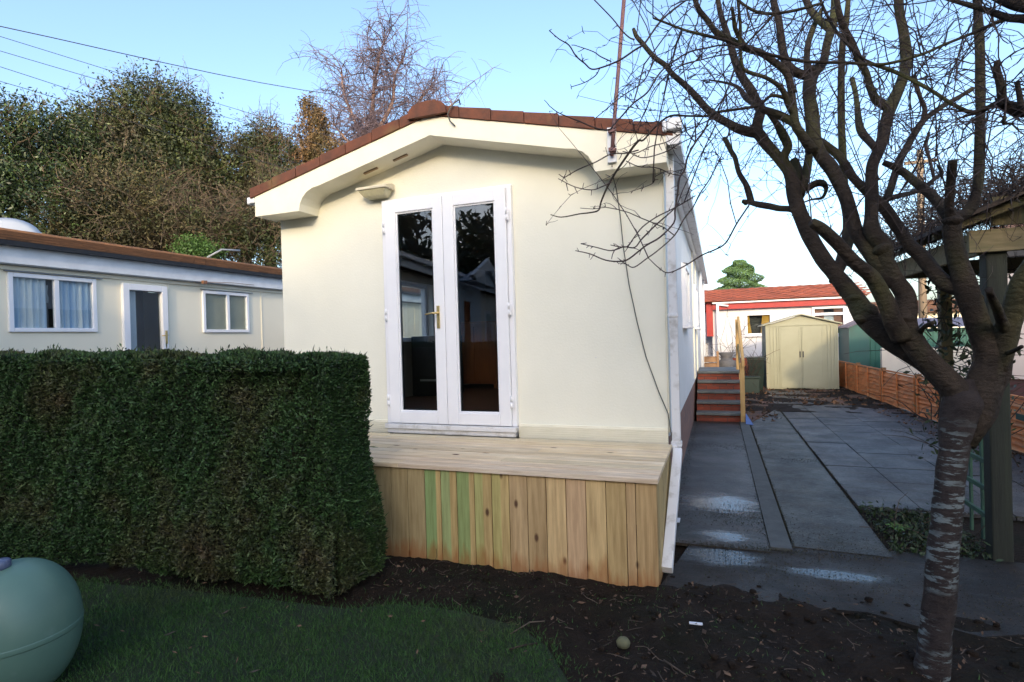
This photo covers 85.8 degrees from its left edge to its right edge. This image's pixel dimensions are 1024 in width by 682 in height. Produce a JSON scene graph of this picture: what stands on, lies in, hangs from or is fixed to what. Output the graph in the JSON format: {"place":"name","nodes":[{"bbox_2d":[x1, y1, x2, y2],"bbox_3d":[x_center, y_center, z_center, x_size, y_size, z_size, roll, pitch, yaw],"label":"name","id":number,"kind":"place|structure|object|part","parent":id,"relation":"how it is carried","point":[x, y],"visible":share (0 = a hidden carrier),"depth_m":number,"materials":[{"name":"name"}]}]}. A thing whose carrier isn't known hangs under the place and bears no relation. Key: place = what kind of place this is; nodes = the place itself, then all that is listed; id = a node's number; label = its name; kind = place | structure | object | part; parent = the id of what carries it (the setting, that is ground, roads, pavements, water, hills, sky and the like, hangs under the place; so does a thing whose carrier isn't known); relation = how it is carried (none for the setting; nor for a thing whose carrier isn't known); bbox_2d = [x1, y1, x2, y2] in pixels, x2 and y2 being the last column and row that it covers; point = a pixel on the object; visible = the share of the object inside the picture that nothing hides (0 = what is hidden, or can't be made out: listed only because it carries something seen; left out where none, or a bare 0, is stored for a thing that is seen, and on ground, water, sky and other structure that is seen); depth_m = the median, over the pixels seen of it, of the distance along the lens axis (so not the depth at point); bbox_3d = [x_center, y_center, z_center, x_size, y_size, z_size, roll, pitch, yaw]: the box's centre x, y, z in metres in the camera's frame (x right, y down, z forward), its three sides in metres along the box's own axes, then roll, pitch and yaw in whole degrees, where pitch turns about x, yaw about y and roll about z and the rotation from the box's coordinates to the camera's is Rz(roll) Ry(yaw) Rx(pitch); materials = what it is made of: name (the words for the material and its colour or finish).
{"place":"outdoors","nodes":[
{"label":"outdoors","id":0,"kind":"place"},
{"bbox_2d":[0,81,289,169],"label":"overhead wire","id":1,"kind":"object","parent":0,"point":[135,123],"visible":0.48,"depth_m":14.57,"materials":[{"name":"grey"}]},
{"bbox_2d":[2,67,300,164],"bbox_3d":[-6.872,-5.846,18.512,0.755,1.196,19.047,-1,0,36],"label":"overhead wire","id":2,"kind":"object","parent":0,"point":[139,112],"visible":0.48,"depth_m":14.29,"materials":[{"name":"grey"}]},
{"bbox_2d":[1,51,334,148],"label":"overhead wire","id":3,"kind":"object","parent":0,"point":[155,96],"visible":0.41,"depth_m":14.24,"materials":[{"name":"grey"}]},
{"bbox_2d":[0,36,346,140],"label":"overhead wire","id":4,"kind":"object","parent":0,"point":[161,86],"visible":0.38,"depth_m":14.21,"materials":[{"name":"grey"}]},
{"bbox_2d":[54,572,597,681],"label":"lawn","id":5,"kind":"structure","parent":0,"point":[214,663],"depth_m":2.70,"materials":[{"name":"green plant"}]},
{"bbox_2d":[0,557,83,681],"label":"gas tank","id":6,"kind":"object","parent":5,"relation":"on","point":[41,614],"visible":1,"depth_m":2.34,"materials":[{"name":"green"}]},
{"bbox_2d":[509,642,537,649],"bbox_3d":[0.053,1.450,2.620,0.145,0.014,0.009,-2,0,-19],"label":"fallen stick","id":7,"kind":"object","parent":5,"relation":"on","point":[522,645],"visible":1,"depth_m":2.62,"materials":[{"name":"brown wood"}]},
{"bbox_2d":[511,620,544,633],"bbox_3d":[0.071,1.448,2.804,0.206,0.012,0.047,-2,0,-30],"label":"fallen stick","id":8,"kind":"object","parent":5,"relation":"on","point":[526,624],"visible":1,"depth_m":2.83,"materials":[{"name":"brown wood"}]},
{"bbox_2d":[411,335,463,395],"bbox_3d":[-1.056,0.342,7.804,0.550,0.828,0.525,-1,0,20],"label":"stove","id":9,"kind":"object","parent":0,"point":[423,365],"visible":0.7,"depth_m":7.60,"materials":[{"name":"black"}]},
{"bbox_3d":[-1.144,0.282,7.573,0.450,0.400,0.013,-1,0,20],"label":"oven door","id":10,"kind":"part","parent":9,"relation":"part of","materials":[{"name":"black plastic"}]},
{"bbox_2d":[0,26,906,160],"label":"overhead wire","id":11,"kind":"object","parent":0,"point":[261,82],"visible":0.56,"depth_m":15.60,"materials":[{"name":"grey"}]},
{"bbox_2d":[461,321,497,388],"bbox_3d":[-0.488,0.215,8.692,0.760,1.038,0.500,-1,0,20],"label":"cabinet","id":12,"kind":"object","parent":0,"point":[479,350],"visible":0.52,"depth_m":8.44,"materials":[{"name":"brown wood"}]},
{"bbox_3d":[-0.729,0.204,8.535,0.320,0.840,0.018,-1,0,20],"label":"cabinet door","id":13,"kind":"part","parent":12,"relation":"part of","materials":[{"name":"brown wood"}]},
{"bbox_3d":[-0.410,0.196,8.416,0.320,0.840,0.018,-1,0,20],"label":"cabinet door","id":14,"kind":"part","parent":12,"relation":"part of","materials":[{"name":"brown wood"}]},
{"bbox_2d":[0,0,1023,301],"label":"sky","id":15,"kind":"structure","parent":0,"point":[251,40],"materials":[{"name":"blue"}]},
{"bbox_2d":[4,384,1023,681],"bbox_3d":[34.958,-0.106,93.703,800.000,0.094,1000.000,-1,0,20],"label":"ground","id":16,"kind":"structure","parent":0,"point":[808,636],"depth_m":2.86,"materials":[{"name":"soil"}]},
{"bbox_2d":[0,83,140,240],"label":"evergreen tree","id":17,"kind":"object","parent":16,"relation":"on","point":[23,158],"visible":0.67,"depth_m":18.19,"materials":[{"name":"green plant"}]},
{"bbox_2d":[0,127,245,260],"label":"overgrown thicket","id":18,"kind":"object","parent":16,"relation":"on","point":[133,231],"visible":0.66,"depth_m":18.22,"materials":[{"name":"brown plant"}]},
{"bbox_2d":[35,55,245,236],"bbox_3d":[-15.274,-4.907,22.641,9.194,13.584,7.812,-1,0,20],"label":"ivy clad tree","id":19,"kind":"object","parent":16,"relation":"on","point":[143,142],"visible":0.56,"depth_m":21.57,"materials":[{"name":"green plant"}]},
{"bbox_2d":[0,342,388,598],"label":"hedge","id":20,"kind":"object","parent":16,"relation":"on","point":[177,462],"visible":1,"depth_m":3.43,"materials":[{"name":"green plant"}]},
{"bbox_2d":[166,230,230,259],"bbox_3d":[-10.552,-3.109,18.469,2.002,1.206,1.752,-1,0,20],"label":"bush","id":21,"kind":"object","parent":16,"relation":"on","point":[195,247],"visible":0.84,"depth_m":18.22,"materials":[{"name":"green plant"}]},
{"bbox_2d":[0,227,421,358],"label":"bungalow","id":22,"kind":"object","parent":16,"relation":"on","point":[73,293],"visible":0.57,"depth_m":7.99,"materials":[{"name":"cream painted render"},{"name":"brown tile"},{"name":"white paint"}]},
{"bbox_2d":[0,218,40,248],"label":"satellite dish","id":23,"kind":"object","parent":22,"relation":"attached to","point":[13,223],"visible":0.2,"depth_m":8.94,"materials":[{"name":"grey"}]},
{"bbox_2d":[3,270,102,331],"bbox_3d":[-5.897,-0.477,7.046,0.312,0.732,1.100,-1,0,20],"label":"window","id":24,"kind":"structure","parent":22,"relation":"in","point":[35,302],"depth_m":6.98,"materials":[{"name":"white plastic"}]},
{"bbox_2d":[121,283,168,351],"bbox_3d":[-5.561,0.117,8.153,0.598,1.870,0.670,-1,0,20],"label":"glazed door","id":25,"kind":"structure","parent":22,"relation":"in","point":[132,306],"depth_m":8.13,"materials":[{"name":"white plastic"}]},
{"bbox_2d":[201,289,249,332],"bbox_3d":[-4.874,-0.502,9.445,0.072,0.712,1.050,-1,0,20],"label":"window","id":26,"kind":"structure","parent":22,"relation":"in","point":[227,311],"depth_m":9.41,"materials":[{"name":"white plastic"}]},
{"bbox_2d":[133,145,318,267],"bbox_3d":[-10.330,-2.774,20.498,6.887,9.075,5.652,-1,0,20],"label":"overgrown thicket","id":27,"kind":"object","parent":16,"relation":"on","point":[253,240],"visible":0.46,"depth_m":19.65,"materials":[{"name":"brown plant"}]},
{"bbox_2d":[168,109,297,263],"bbox_3d":[-10.966,-4.057,23.395,6.140,11.632,5.736,-1,0,20],"label":"evergreen tree","id":28,"kind":"object","parent":16,"relation":"on","point":[243,140],"visible":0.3,"depth_m":22.81,"materials":[{"name":"green plant"}]},
{"bbox_2d":[230,97,305,263],"bbox_3d":[-10.438,-4.585,24.355,3.899,12.644,3.112,-1,0,20],"label":"scrubby tree","id":29,"kind":"object","parent":16,"relation":"on","point":[274,139],"visible":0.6,"depth_m":23.78,"materials":[{"name":"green plant"}]},
{"bbox_2d":[284,91,345,166],"bbox_3d":[-8.269,-4.793,23.988,3.141,12.944,2.282,-2,0,-22],"label":"tree","id":30,"kind":"object","parent":16,"relation":"on","point":[319,120],"visible":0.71,"depth_m":23.68,"materials":[{"name":"brown plant"}]},
{"bbox_2d":[276,0,510,149],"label":"birch tree","id":31,"kind":"object","parent":16,"relation":"on","point":[372,119],"visible":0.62,"depth_m":29.30,"materials":[{"name":"brown plant"}]},
{"bbox_2d":[247,0,707,572],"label":"park home","id":32,"kind":"object","parent":16,"relation":"on","point":[445,210],"visible":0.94,"depth_m":4.73,"materials":[{"name":"cream render"},{"name":"red tile"},{"name":"white upvc"}]},
{"bbox_2d":[402,282,427,341],"bbox_3d":[-1.632,-0.404,7.539,0.080,0.840,1.800,-1,0,20],"label":"window","id":33,"kind":"structure","parent":32,"relation":"in","point":[423,288],"depth_m":8.32,"materials":[{"name":"white plastic"}]},
{"bbox_2d":[382,196,448,423],"bbox_3d":[-0.893,-0.265,5.011,0.625,2.034,0.124,-1,0,20],"label":"door leaf","id":34,"kind":"structure","parent":32,"relation":"in","point":[393,211],"depth_m":5.06,"materials":[{"name":"white plastic"}]},
{"bbox_2d":[381,184,518,426],"bbox_3d":[-0.570,-0.288,4.975,1.290,2.072,0.105,-1,0,20],"label":"french door","id":35,"kind":"structure","parent":32,"relation":"in","point":[509,194],"depth_m":4.72,"materials":[{"name":"white plastic"}]},
{"bbox_2d":[442,188,513,425],"bbox_3d":[-0.294,-0.281,4.812,0.629,2.034,0.077,-1,0,20],"label":"door leaf","id":36,"kind":"structure","parent":32,"relation":"in","point":[495,197],"depth_m":4.80,"materials":[{"name":"white plastic"}]},
{"bbox_2d":[681,262,693,328],"bbox_3d":[2.184,-0.543,6.888,0.120,0.770,0.990,-1,0,20],"label":"window","id":37,"kind":"structure","parent":32,"relation":"in","point":[685,276],"depth_m":6.45,"materials":[{"name":"white plastic"}]},
{"bbox_2d":[694,284,700,328],"bbox_3d":[3.310,-0.594,9.910,0.120,0.770,1.040,-1,0,20],"label":"window","id":38,"kind":"structure","parent":32,"relation":"in","point":[695,287],"depth_m":9.45,"materials":[{"name":"white plastic"}]},
{"bbox_2d":[366,433,671,586],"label":"timber deck","id":39,"kind":"structure","parent":16,"relation":"on","point":[567,508],"depth_m":3.61,"materials":[{"name":"brown wood"}]},
{"bbox_2d":[88,560,1023,681],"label":"leaf litter","id":40,"kind":"object","parent":16,"relation":"on","point":[706,646],"visible":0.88,"depth_m":2.73,"materials":[{"name":"brown plant"}]},
{"bbox_2d":[616,636,629,648],"bbox_3d":[0.536,1.453,2.654,0.068,0.050,0.068,-1,0,20],"label":"garden stone","id":41,"kind":"object","parent":16,"relation":"on","point":[622,642],"visible":1,"depth_m":2.63,"materials":[{"name":"beige stone"}]},
{"bbox_2d":[663,659,685,674],"bbox_3d":[0.719,1.444,2.438,0.009,0.010,0.128,-2,0,-31],"label":"fallen stick","id":42,"kind":"object","parent":16,"relation":"on","point":[667,662],"visible":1,"depth_m":2.44,"materials":[{"name":"brown wood"}]},
{"bbox_2d":[352,551,1023,681],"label":"twig litter","id":43,"kind":"object","parent":16,"relation":"on","point":[615,599],"visible":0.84,"depth_m":2.80,"materials":[{"name":"brown wood"}]},
{"bbox_2d":[356,557,1023,681],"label":"soil clods","id":44,"kind":"object","parent":16,"relation":"on","point":[786,673],"visible":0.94,"depth_m":2.84,"materials":[{"name":"brown soil"}]},
{"bbox_2d":[689,621,702,624],"bbox_3d":[0.932,1.432,2.793,0.064,0.008,0.012,-2,0,15],"label":"litter strip","id":45,"kind":"object","parent":16,"relation":"on","point":[698,623],"visible":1,"depth_m":2.79,"materials":[{"name":"white"}]},
{"bbox_2d":[696,367,740,422],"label":"brick steps","id":46,"kind":"structure","parent":16,"relation":"on","point":[718,394],"depth_m":9.63,"materials":[{"name":"red brick"}]},
{"bbox_2d":[704,351,718,366],"bbox_3d":[4.655,0.759,12.826,0.320,1.050,0.340,-1,0,20],"label":"wooden planter","id":47,"kind":"object","parent":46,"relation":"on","point":[711,358],"visible":0.29,"depth_m":12.70,"materials":[{"name":"brown wood"}]},
{"bbox_2d":[719,352,735,366],"bbox_3d":[5.094,0.770,13.057,0.440,1.000,0.429,-1,0,20],"label":"planter","id":48,"kind":"object","parent":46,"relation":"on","point":[726,360],"visible":0.45,"depth_m":12.92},
{"bbox_2d":[707,294,759,359],"bbox_3d":[6.536,-0.119,17.477,2.820,2.646,1.974,-1,0,20],"label":"bare shrub","id":49,"kind":"object","parent":16,"relation":"on","point":[732,338],"visible":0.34,"depth_m":17.00,"materials":[{"name":"brown plant"}]},
{"bbox_2d":[735,316,745,421],"bbox_3d":[4.012,0.443,9.693,0.080,1.798,1.750,-1,0,20],"label":"handrail","id":50,"kind":"object","parent":16,"relation":"on","point":[740,365],"visible":0.84,"depth_m":8.99,"materials":[{"name":"brown wood"}]},
{"bbox_2d":[733,358,748,375],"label":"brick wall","id":51,"kind":"structure","parent":16,"relation":"on","point":[745,365],"depth_m":15.31,"materials":[{"name":"brown brick"}]},
{"bbox_2d":[714,259,767,289],"bbox_3d":[15.717,-2.425,38.039,3.840,6.456,3.830,-1,0,20],"label":"conifer tree","id":52,"kind":"object","parent":16,"relation":"on","point":[735,269],"visible":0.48,"depth_m":37.37,"materials":[{"name":"green plant"}]},
{"bbox_2d":[745,376,760,392],"bbox_3d":[5.769,1.050,13.291,0.400,0.400,0.360,-1,0,20],"label":"plastic crate","id":53,"kind":"object","parent":16,"relation":"on","point":[750,386],"visible":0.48,"depth_m":13.14,"materials":[{"name":"teal plastic"}]},
{"bbox_2d":[744,335,779,384],"bbox_3d":[5.593,0.545,13.339,1.408,1.429,1.084,-2,0,-24],"label":"bare shrub","id":54,"kind":"object","parent":16,"relation":"on","point":[754,369],"visible":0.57,"depth_m":13.26,"materials":[{"name":"brown plant"}]},
{"bbox_2d":[739,421,792,550],"bbox_3d":[2.821,1.383,6.401,0.135,0.050,5.680,-1,0,20],"label":"path edging","id":55,"kind":"object","parent":16,"relation":"on","point":[777,534],"visible":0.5,"depth_m":4.85,"materials":[{"name":"grey concrete"}]},
{"bbox_2d":[544,0,1023,681],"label":"cherry tree","id":56,"kind":"object","parent":16,"relation":"on","point":[970,404],"visible":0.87,"depth_m":2.48,"materials":[{"name":"brown plant"}]},
{"bbox_2d":[704,282,870,362],"bbox_3d":[6.522,-0.285,19.867,10.346,3.038,4.409,-1,0,20],"label":"bungalow","id":57,"kind":"object","parent":16,"relation":"on","point":[763,305],"visible":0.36,"depth_m":17.47,"materials":[{"name":"red roof tile"},{"name":"white painted render"},{"name":"white upvc"}]},
{"bbox_2d":[705,314,707,338],"bbox_3d":[6.322,-0.487,18.523,0.460,0.830,0.120,-1,0,20],"label":"window","id":58,"kind":"structure","parent":57,"relation":"in","point":[705,314],"depth_m":18.44,"materials":[{"name":"white plastic"}]},
{"bbox_2d":[745,312,771,336],"bbox_3d":[7.808,-0.516,17.457,0.830,0.740,0.360,-1,0,20],"label":"window","id":59,"kind":"structure","parent":57,"relation":"in","point":[758,318],"depth_m":17.49,"materials":[{"name":"white plastic"}]},
{"bbox_2d":[812,306,845,335],"bbox_3d":[9.629,-0.593,16.777,0.940,0.920,0.360,-1,0,20],"label":"window","id":60,"kind":"structure","parent":57,"relation":"in","point":[835,313],"depth_m":16.67,"materials":[{"name":"white plastic"}]},
{"bbox_2d":[758,314,841,388],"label":"metal shed","id":61,"kind":"structure","parent":16,"relation":"on","point":[806,355],"depth_m":13.71,"materials":[{"name":"beige metal"}]},
{"bbox_2d":[779,326,801,387],"bbox_3d":[6.967,0.407,13.785,0.496,1.530,0.038,-1,0,20],"label":"shed door","id":62,"kind":"structure","parent":61,"relation":"in","point":[790,359],"depth_m":13.79,"materials":[{"name":"beige metal"}]},
{"bbox_2d":[801,326,824,387],"bbox_3d":[7.439,0.395,13.609,0.496,1.530,0.038,-1,0,20],"label":"shed door","id":63,"kind":"structure","parent":61,"relation":"in","point":[812,337],"depth_m":13.62,"materials":[{"name":"beige metal"}]},
{"bbox_2d":[745,385,883,421],"bbox_3d":[6.372,1.246,11.915,2.650,0.020,7.264,-1,0,20],"label":"earth bed","id":64,"kind":"object","parent":16,"relation":"on","point":[759,413],"visible":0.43,"depth_m":11.43,"materials":[{"name":"soil"}]},
{"bbox_2d":[746,356,764,389],"bbox_3d":[6.196,0.818,14.019,0.410,0.830,0.570,-1,0,20],"label":"garden bin","id":65,"kind":"object","parent":64,"relation":"on","point":[761,370],"visible":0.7,"depth_m":13.78,"materials":[{"name":"black"}]},
{"bbox_2d":[839,361,859,392],"bbox_3d":[8.147,0.857,13.380,0.092,0.750,1.775,-1,0,17],"label":"fence panel","id":66,"kind":"object","parent":64,"relation":"on","point":[847,376],"visible":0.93,"depth_m":13.32,"materials":[{"name":"brown wood"}]},
{"bbox_2d":[856,364,885,402],"bbox_3d":[7.585,0.884,11.686,0.092,0.750,1.775,-1,0,17],"label":"fence panel","id":67,"kind":"object","parent":64,"relation":"on","point":[868,379],"visible":0.91,"depth_m":11.67,"materials":[{"name":"brown wood"}]},
{"bbox_2d":[745,386,1022,478],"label":"leaf litter","id":68,"kind":"object","parent":64,"relation":"on","point":[835,403],"visible":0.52,"depth_m":11.14,"materials":[{"name":"brown plant"}]},
{"bbox_2d":[629,0,1023,243],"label":"tree","id":69,"kind":"object","parent":16,"relation":"on","point":[1002,102],"visible":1,"depth_m":1.99,"materials":[{"name":"brown plant"}]},
{"bbox_2d":[659,409,1023,647],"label":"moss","id":70,"kind":"object","parent":16,"relation":"on","point":[857,579],"visible":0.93,"depth_m":3.67,"materials":[{"name":"green plant"}]},
{"bbox_2d":[885,523,910,532],"bbox_3d":[2.790,1.358,3.969,0.165,0.055,0.167,-1,0,20],"label":"rosette plant","id":71,"kind":"object","parent":16,"relation":"on","point":[901,527],"visible":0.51,"depth_m":3.98,"materials":[{"name":"green plant"}]},
{"bbox_2d":[881,369,921,413],"bbox_3d":[7.024,0.911,9.993,0.092,0.750,1.775,-1,0,17],"label":"fence panel","id":72,"kind":"object","parent":16,"relation":"on","point":[894,390],"visible":0.91,"depth_m":9.97,"materials":[{"name":"brown wood"}]},
{"bbox_2d":[838,317,970,369],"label":"green shed","id":73,"kind":"structure","parent":16,"relation":"on","point":[854,337],"depth_m":15.21,"materials":[{"name":"teal"}]},
{"bbox_2d":[871,299,964,327],"bbox_3d":[20.785,-0.645,26.392,8.520,2.768,4.610,-1,0,20],"label":"bungalow","id":74,"kind":"object","parent":16,"relation":"on","point":[929,307],"visible":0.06,"depth_m":24.96,"materials":[{"name":"brown tile"}]},
{"bbox_2d":[904,149,936,317],"bbox_3d":[14.898,-2.990,20.005,1.000,7.873,0.285,-1,0,20],"label":"utility pole","id":75,"kind":"object","parent":16,"relation":"on","point":[921,299],"visible":0.08,"depth_m":19.93,"materials":[{"name":"brown wood"}]},
{"bbox_2d":[859,492,984,551],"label":"fallen twigs","id":76,"kind":"object","parent":16,"relation":"on","point":[919,526],"visible":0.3,"depth_m":3.99,"materials":[{"name":"brown wood"}]},
{"bbox_2d":[916,376,938,421],"bbox_3d":[6.462,0.938,8.299,0.092,0.750,1.775,-1,0,17],"label":"fence panel","id":77,"kind":"object","parent":16,"relation":"on","point":[922,402],"visible":0.3,"depth_m":8.85,"materials":[{"name":"brown wood"}]},
{"bbox_2d":[858,499,1002,561],"bbox_3d":[2.949,1.307,3.977,0.598,0.210,0.999,-1,0,20],"label":"ground cover","id":78,"kind":"object","parent":16,"relation":"on","point":[916,527],"visible":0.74,"depth_m":3.91,"materials":[{"name":"green plant"}]},
{"bbox_2d":[894,190,1023,561],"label":"arbour","id":79,"kind":"object","parent":16,"relation":"on","point":[994,484],"visible":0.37,"depth_m":3.47,"materials":[{"name":"wood"}]},
{"bbox_2d":[835,118,1023,466],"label":"climbing plant","id":80,"kind":"object","parent":79,"relation":"on","point":[963,198],"visible":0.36,"depth_m":4.38,"materials":[{"name":"plant"}]},
{"bbox_2d":[992,224,1023,399],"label":"bungalow","id":81,"kind":"object","parent":16,"relation":"on","point":[1018,366],"depth_m":7.08,"materials":[{"name":"paint"}]},
{"bbox_2d":[1010,394,1023,452],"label":"fence panel","id":82,"kind":"object","parent":16,"relation":"on","point":[1017,438],"visible":0.19,"depth_m":6.32,"materials":[{"name":"brown wood"}]},
{"bbox_2d":[675,421,770,552],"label":"concrete path","id":83,"kind":"structure","parent":0,"point":[721,477],"depth_m":5.08,"materials":[{"name":"grey concrete"}]},
{"bbox_2d":[751,410,892,557],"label":"pale path","id":84,"kind":"structure","parent":0,"point":[803,490],"depth_m":4.85,"materials":[{"name":"grey concrete"}]},
{"bbox_2d":[746,414,752,424],"bbox_3d":[3.788,1.247,8.792,0.110,0.147,0.280,-1,0,20],"label":"plastic sheet","id":85,"kind":"object","parent":84,"relation":"on","point":[748,421],"visible":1,"depth_m":8.76,"materials":[{"name":"blue plastic"}]},
{"bbox_2d":[661,541,1023,637],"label":"driveway","id":86,"kind":"structure","parent":0,"point":[844,602],"depth_m":3.26,"materials":[{"name":"concrete"}]},
{"bbox_2d":[767,391,1023,520],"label":"paving","id":87,"kind":"structure","parent":0,"point":[864,458],"depth_m":6.37,"materials":[{"name":"grey concrete"}]},
{"bbox_2d":[880,346,971,379],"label":"garden wall","id":88,"kind":"structure","parent":0,"point":[890,361],"depth_m":14.21,"materials":[{"name":"white paint"}]}
]}

